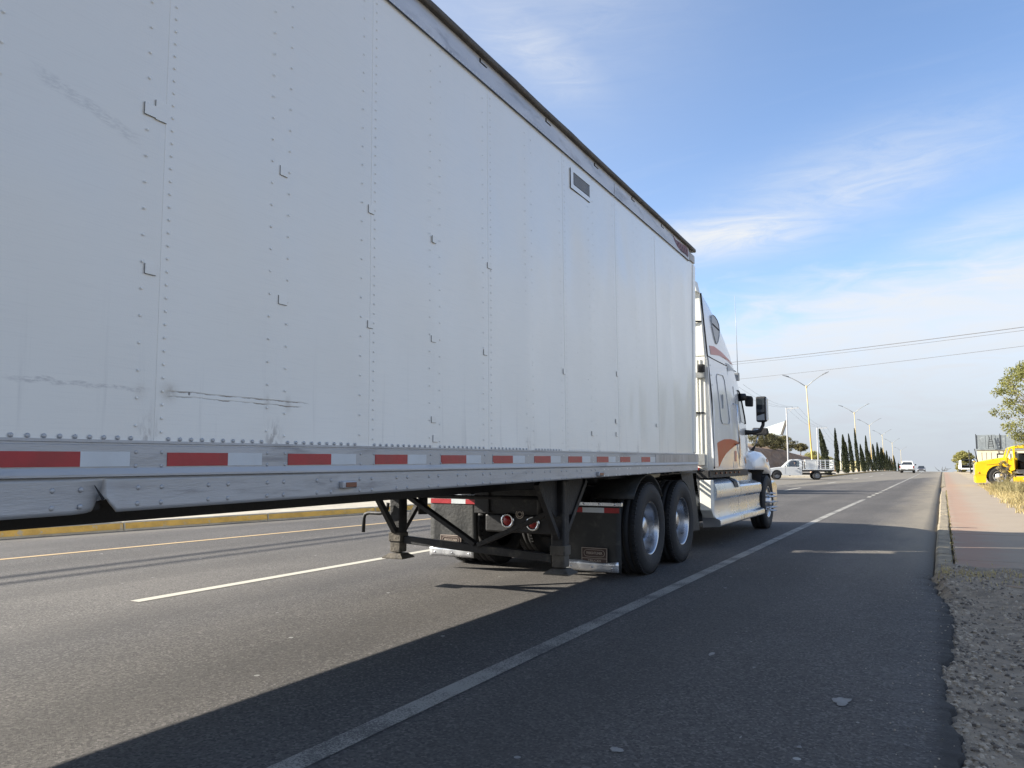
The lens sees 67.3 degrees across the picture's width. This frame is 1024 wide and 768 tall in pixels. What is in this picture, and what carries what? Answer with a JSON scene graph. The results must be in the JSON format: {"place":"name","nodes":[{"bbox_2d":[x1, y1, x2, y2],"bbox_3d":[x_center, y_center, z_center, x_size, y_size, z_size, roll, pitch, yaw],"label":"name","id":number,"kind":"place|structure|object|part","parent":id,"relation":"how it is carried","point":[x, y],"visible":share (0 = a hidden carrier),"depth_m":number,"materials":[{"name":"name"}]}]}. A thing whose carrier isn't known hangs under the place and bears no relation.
{"place":"outdoors","nodes":[
{"label":"outdoors","id":0,"kind":"place"},
{"bbox_2d":[0,471,965,767],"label":"road","id":1,"kind":"structure","parent":0,"point":[796,635],"depth_m":5.17,"materials":[{"name":"grey asphalt"}]},
{"bbox_2d":[0,498,430,538],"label":"median","id":2,"kind":"object","parent":1,"relation":"on","point":[358,508],"visible":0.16,"depth_m":15.46,"materials":[{"name":"concrete"}]},
{"bbox_2d":[0,0,698,575],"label":"semi trailer","id":3,"kind":"object","parent":1,"relation":"on","point":[274,254],"visible":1,"depth_m":3.79,"materials":[{"name":"metal"}]},
{"bbox_2d":[429,281,777,574],"bbox_3d":[2.220,0.443,12.529,2.966,4.155,8.817,-3,-7,29],"label":"semi tractor","id":4,"kind":"object","parent":1,"relation":"on","point":[640,524],"visible":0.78,"depth_m":9.66,"materials":[{"name":"metal"}]},
{"bbox_3d":[3.236,-0.857,12.220,0.057,0.468,0.468,-3,-7,29],"label":"sleeper window","id":5,"kind":"part","parent":4,"relation":"part of","materials":[{"name":"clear glass"}]},
{"bbox_3d":[3.315,0.241,12.088,0.067,0.788,0.588,-3,-7,29],"label":"locker door","id":6,"kind":"part","parent":4,"relation":"part of","materials":[{"name":"white metal"}]},
{"bbox_3d":[4.008,0.409,13.411,0.065,0.556,0.686,-3,-6,26],"label":"door window","id":7,"kind":"part","parent":4,"relation":"part of","materials":[{"name":"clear glass"}]},
{"bbox_2d":[770,459,835,479],"bbox_3d":[22.685,6.777,61.003,5.320,1.590,1.960,-1,-6,13],"label":"stake truck","id":8,"kind":"object","parent":1,"relation":"on","point":[778,472],"visible":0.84,"depth_m":60.29,"materials":[{"name":"white paint"}]},
{"bbox_2d":[804,460,816,468],"bbox_3d":[23.443,6.318,60.504,0.860,0.720,0.820,-1,-6,13],"label":"appliance","id":9,"kind":"object","parent":8,"relation":"on","point":[810,464],"visible":0.88,"depth_m":60.12,"materials":[{"name":"white paint"}]},
{"bbox_2d":[781,470,888,477],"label":"median","id":10,"kind":"object","parent":1,"relation":"on","point":[808,476],"visible":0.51,"depth_m":81.51,"materials":[{"name":"concrete"}]},
{"bbox_2d":[783,371,828,472],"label":"street lamp","id":11,"kind":"object","parent":10,"relation":"on","point":[808,412],"visible":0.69,"depth_m":79.11,"materials":[{"name":"metal"}]},
{"bbox_2d":[819,429,831,472],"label":"cypress tree","id":12,"kind":"object","parent":10,"relation":"on","point":[824,451],"visible":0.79,"depth_m":78.24,"materials":[{"name":"green plant"}]},
{"bbox_2d":[834,428,839,472],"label":"cypress tree","id":13,"kind":"object","parent":10,"relation":"on","point":[837,459],"visible":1,"depth_m":88.04,"materials":[{"name":"green plant"}]},
{"bbox_2d":[841,434,850,472],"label":"cypress tree","id":14,"kind":"object","parent":10,"relation":"on","point":[845,462],"visible":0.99,"depth_m":92.89,"materials":[{"name":"green plant"}]},
{"bbox_2d":[848,433,855,471],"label":"cypress tree","id":15,"kind":"object","parent":10,"relation":"on","point":[852,462],"visible":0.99,"depth_m":100.99,"materials":[{"name":"green plant"}]},
{"bbox_2d":[839,404,867,470],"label":"street lamp","id":16,"kind":"object","parent":10,"relation":"on","point":[854,417],"visible":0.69,"depth_m":120.14,"materials":[{"name":"metal"}]},
{"bbox_2d":[854,428,859,471],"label":"cypress tree","id":17,"kind":"object","parent":10,"relation":"on","point":[857,461],"visible":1,"depth_m":106.09,"materials":[{"name":"green plant"}]},
{"bbox_2d":[859,444,866,471],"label":"cypress tree","id":18,"kind":"object","parent":10,"relation":"on","point":[863,463],"visible":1,"depth_m":111.87,"materials":[{"name":"green plant"}]},
{"bbox_2d":[865,435,869,470],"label":"cypress tree","id":19,"kind":"object","parent":10,"relation":"on","point":[867,460],"visible":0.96,"depth_m":119.06,"materials":[{"name":"green plant"}]},
{"bbox_2d":[857,418,880,456],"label":"street lamp","id":20,"kind":"object","parent":10,"relation":"on","point":[870,437],"visible":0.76,"depth_m":155.08,"materials":[{"name":"metal"}]},
{"bbox_2d":[869,452,874,470],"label":"cypress tree","id":21,"kind":"object","parent":10,"relation":"on","point":[872,468],"visible":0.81,"depth_m":125.97,"materials":[{"name":"green plant"}]},
{"bbox_2d":[872,444,878,470],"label":"cypress tree","id":22,"kind":"object","parent":10,"relation":"on","point":[874,460],"visible":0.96,"depth_m":133.02,"materials":[{"name":"green plant"}]},
{"bbox_2d":[876,442,881,470],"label":"cypress tree","id":23,"kind":"object","parent":10,"relation":"on","point":[878,458],"visible":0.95,"depth_m":140.98,"materials":[{"name":"green plant"}]},
{"bbox_2d":[880,447,882,470],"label":"cypress tree","id":24,"kind":"object","parent":10,"relation":"on","point":[881,457],"visible":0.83,"depth_m":148.72,"materials":[{"name":"green plant"}]},
{"bbox_2d":[881,448,884,470],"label":"cypress tree","id":25,"kind":"object","parent":10,"relation":"on","point":[883,459],"visible":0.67,"depth_m":157.04,"materials":[{"name":"green plant"}]},
{"bbox_2d":[884,453,887,469],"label":"cypress tree","id":26,"kind":"object","parent":10,"relation":"on","point":[886,464],"visible":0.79,"depth_m":165.86,"materials":[{"name":"green plant"}]},
{"bbox_2d":[886,450,889,469],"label":"cypress tree","id":27,"kind":"object","parent":10,"relation":"on","point":[887,460],"visible":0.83,"depth_m":175.91,"materials":[{"name":"green plant"}]},
{"bbox_2d":[893,455,896,470],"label":"cypress tree","id":28,"kind":"object","parent":10,"relation":"on","point":[895,466],"visible":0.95,"depth_m":210.83,"materials":[{"name":"green plant"}]},
{"bbox_2d":[899,461,915,472],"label":"pickup truck","id":29,"kind":"object","parent":1,"relation":"on","point":[907,465],"visible":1,"depth_m":109.63,"materials":[{"name":"white paint"}]},
{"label":"rear window","id":30,"kind":"part","parent":29,"relation":"part of","materials":[{"name":"black glass"}]},
{"bbox_2d":[917,466,925,471],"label":"car","id":31,"kind":"object","parent":1,"relation":"on","point":[921,468],"visible":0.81,"depth_m":191.16,"materials":[{"name":"grey paint"}]},
{"bbox_2d":[934,472,952,575],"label":"kerb","id":32,"kind":"structure","parent":1,"relation":"on","point":[943,553],"depth_m":12.28,"materials":[{"name":"grey concrete"}]},
{"bbox_2d":[432,0,1023,471],"label":"sky","id":33,"kind":"structure","parent":0,"point":[850,173],"materials":[{"name":"blue"}]},
{"bbox_2d":[748,443,834,470],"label":"bank","id":34,"kind":"structure","parent":0,"point":[776,457],"depth_m":162.16,"materials":[{"name":"soil"}]},
{"bbox_2d":[747,433,774,447],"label":"acacia tree","id":35,"kind":"object","parent":34,"relation":"on","point":[761,442],"visible":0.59,"depth_m":158.98,"materials":[{"name":"green plant"}]},
{"bbox_2d":[763,433,785,449],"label":"acacia tree","id":36,"kind":"object","parent":34,"relation":"on","point":[778,441],"visible":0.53,"depth_m":168.28,"materials":[{"name":"green plant"}]},
{"bbox_2d":[766,420,785,436],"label":"billboard","id":37,"kind":"object","parent":34,"relation":"on","point":[778,428],"visible":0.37,"depth_m":188.66,"materials":[{"name":"grey metal"}]},
{"bbox_2d":[777,435,797,451],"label":"acacia tree","id":38,"kind":"object","parent":34,"relation":"on","point":[792,444],"visible":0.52,"depth_m":182.93,"materials":[{"name":"green plant"}]},
{"bbox_2d":[793,443,808,454],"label":"acacia tree","id":39,"kind":"object","parent":34,"relation":"on","point":[800,447],"visible":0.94,"depth_m":204.19,"materials":[{"name":"green plant"}]},
{"bbox_2d":[803,451,821,459],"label":"scrub bush","id":40,"kind":"object","parent":34,"relation":"on","point":[814,455],"visible":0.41,"depth_m":211.10,"materials":[{"name":"green plant"}]},
{"bbox_2d":[733,330,1023,364],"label":"overhead wire","id":41,"kind":"object","parent":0,"point":[886,347],"visible":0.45,"depth_m":40.73,"materials":[{"name":"black metal"}]},
{"bbox_2d":[802,471,954,563],"bbox_3d":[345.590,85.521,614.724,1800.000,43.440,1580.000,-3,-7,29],"label":"ground","id":42,"kind":"structure","parent":0,"point":[950,537],"depth_m":12.89,"materials":[{"name":"soil"}]},
{"bbox_2d":[785,407,797,466],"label":"utility pole","id":43,"kind":"object","parent":42,"relation":"on","point":[786,408],"visible":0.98,"depth_m":142.82,"materials":[{"name":"metal"}]},
{"bbox_2d":[816,427,824,468],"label":"utility pole","id":44,"kind":"object","parent":42,"relation":"on","point":[817,446],"visible":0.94,"depth_m":177.07,"materials":[{"name":"metal"}]},
{"bbox_2d":[738,327,1022,361],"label":"overhead wire","id":45,"kind":"object","parent":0,"point":[890,344],"visible":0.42,"depth_m":39.90,"materials":[{"name":"black metal"}]},
{"bbox_2d":[744,346,1020,378],"bbox_3d":[25.754,-2.057,50.795,0.022,1.182,77.105,3,-6,-27],"label":"overhead wire","id":46,"kind":"object","parent":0,"point":[891,362],"visible":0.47,"depth_m":51.05,"materials":[{"name":"black metal"}]},
{"bbox_2d":[932,563,1023,767],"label":"dirt shoulder","id":47,"kind":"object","parent":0,"point":[991,726],"visible":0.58,"depth_m":5.00},
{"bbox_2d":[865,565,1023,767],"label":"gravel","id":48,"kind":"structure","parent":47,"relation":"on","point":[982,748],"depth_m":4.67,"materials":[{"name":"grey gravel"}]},
{"bbox_2d":[937,560,1023,588],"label":"gravel","id":49,"kind":"structure","parent":0,"point":[972,573],"depth_m":7.96,"materials":[{"name":"grey gravel"}]},
{"bbox_2d":[941,472,1023,588],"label":"sidewalk","id":50,"kind":"structure","parent":0,"point":[987,529],"depth_m":13.99,"materials":[{"name":"concrete"}]},
{"bbox_2d":[946,490,955,561],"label":"joint weeds","id":51,"kind":"object","parent":50,"relation":"on","point":[948,509],"visible":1,"depth_m":12.65,"materials":[{"name":"green plant"}]},
{"bbox_2d":[953,471,1023,508],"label":"verge","id":52,"kind":"structure","parent":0,"point":[968,475],"depth_m":72.64,"materials":[{"name":"soil"}]},
{"bbox_2d":[951,450,975,471],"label":"bush","id":53,"kind":"object","parent":52,"relation":"on","point":[962,454],"visible":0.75,"depth_m":118.98,"materials":[{"name":"green plant"}]},
{"bbox_2d":[958,459,974,471],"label":"van","id":54,"kind":"object","parent":52,"relation":"on","point":[961,467],"visible":0.76,"depth_m":111.14,"materials":[{"name":"white paint"}]},
{"bbox_2d":[972,445,1023,483],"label":"yellow truck","id":55,"kind":"object","parent":52,"relation":"on","point":[984,470],"visible":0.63,"depth_m":40.78,"materials":[{"name":"paint"}]},
{"bbox_3d":[26.072,3.902,40.006,0.060,1.155,0.734,-3,-7,29],"label":"open door","id":56,"kind":"part","parent":55,"relation":"part of","materials":[{"name":"yellow paint"}]},
{"bbox_2d":[975,434,1023,460],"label":"house","id":57,"kind":"structure","parent":52,"relation":"on","point":[1001,443],"depth_m":99.76,"materials":[{"name":"grey metal"}]},
{"bbox_2d":[997,453,1008,457],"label":"window","id":58,"kind":"structure","parent":57,"relation":"in","point":[998,454],"depth_m":99.31,"materials":[{"name":"beige glass"}]},
{"bbox_2d":[981,479,1023,502],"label":"weeds","id":59,"kind":"object","parent":52,"relation":"on","point":[1015,486],"visible":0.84,"depth_m":29.82,"materials":[{"name":"beige plant"}]},
{"bbox_2d":[988,360,1023,448],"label":"roadside tree","id":60,"kind":"object","parent":52,"relation":"on","point":[1018,372],"visible":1,"depth_m":38.90,"materials":[{"name":"green plant"}]},
{"bbox_2d":[996,460,1017,483],"bbox_3d":[24.976,4.570,38.833,0.757,1.469,0.810,4,-7,-33],"label":"dry shrub","id":61,"kind":"object","parent":52,"relation":"on","point":[1007,465],"visible":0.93,"depth_m":38.86,"materials":[{"name":"brown plant"}]},
{"bbox_2d":[977,483,1023,513],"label":"dry grass","id":62,"kind":"structure","parent":0,"point":[1008,497],"depth_m":25.26,"materials":[{"name":"beige plant"}]}
]}

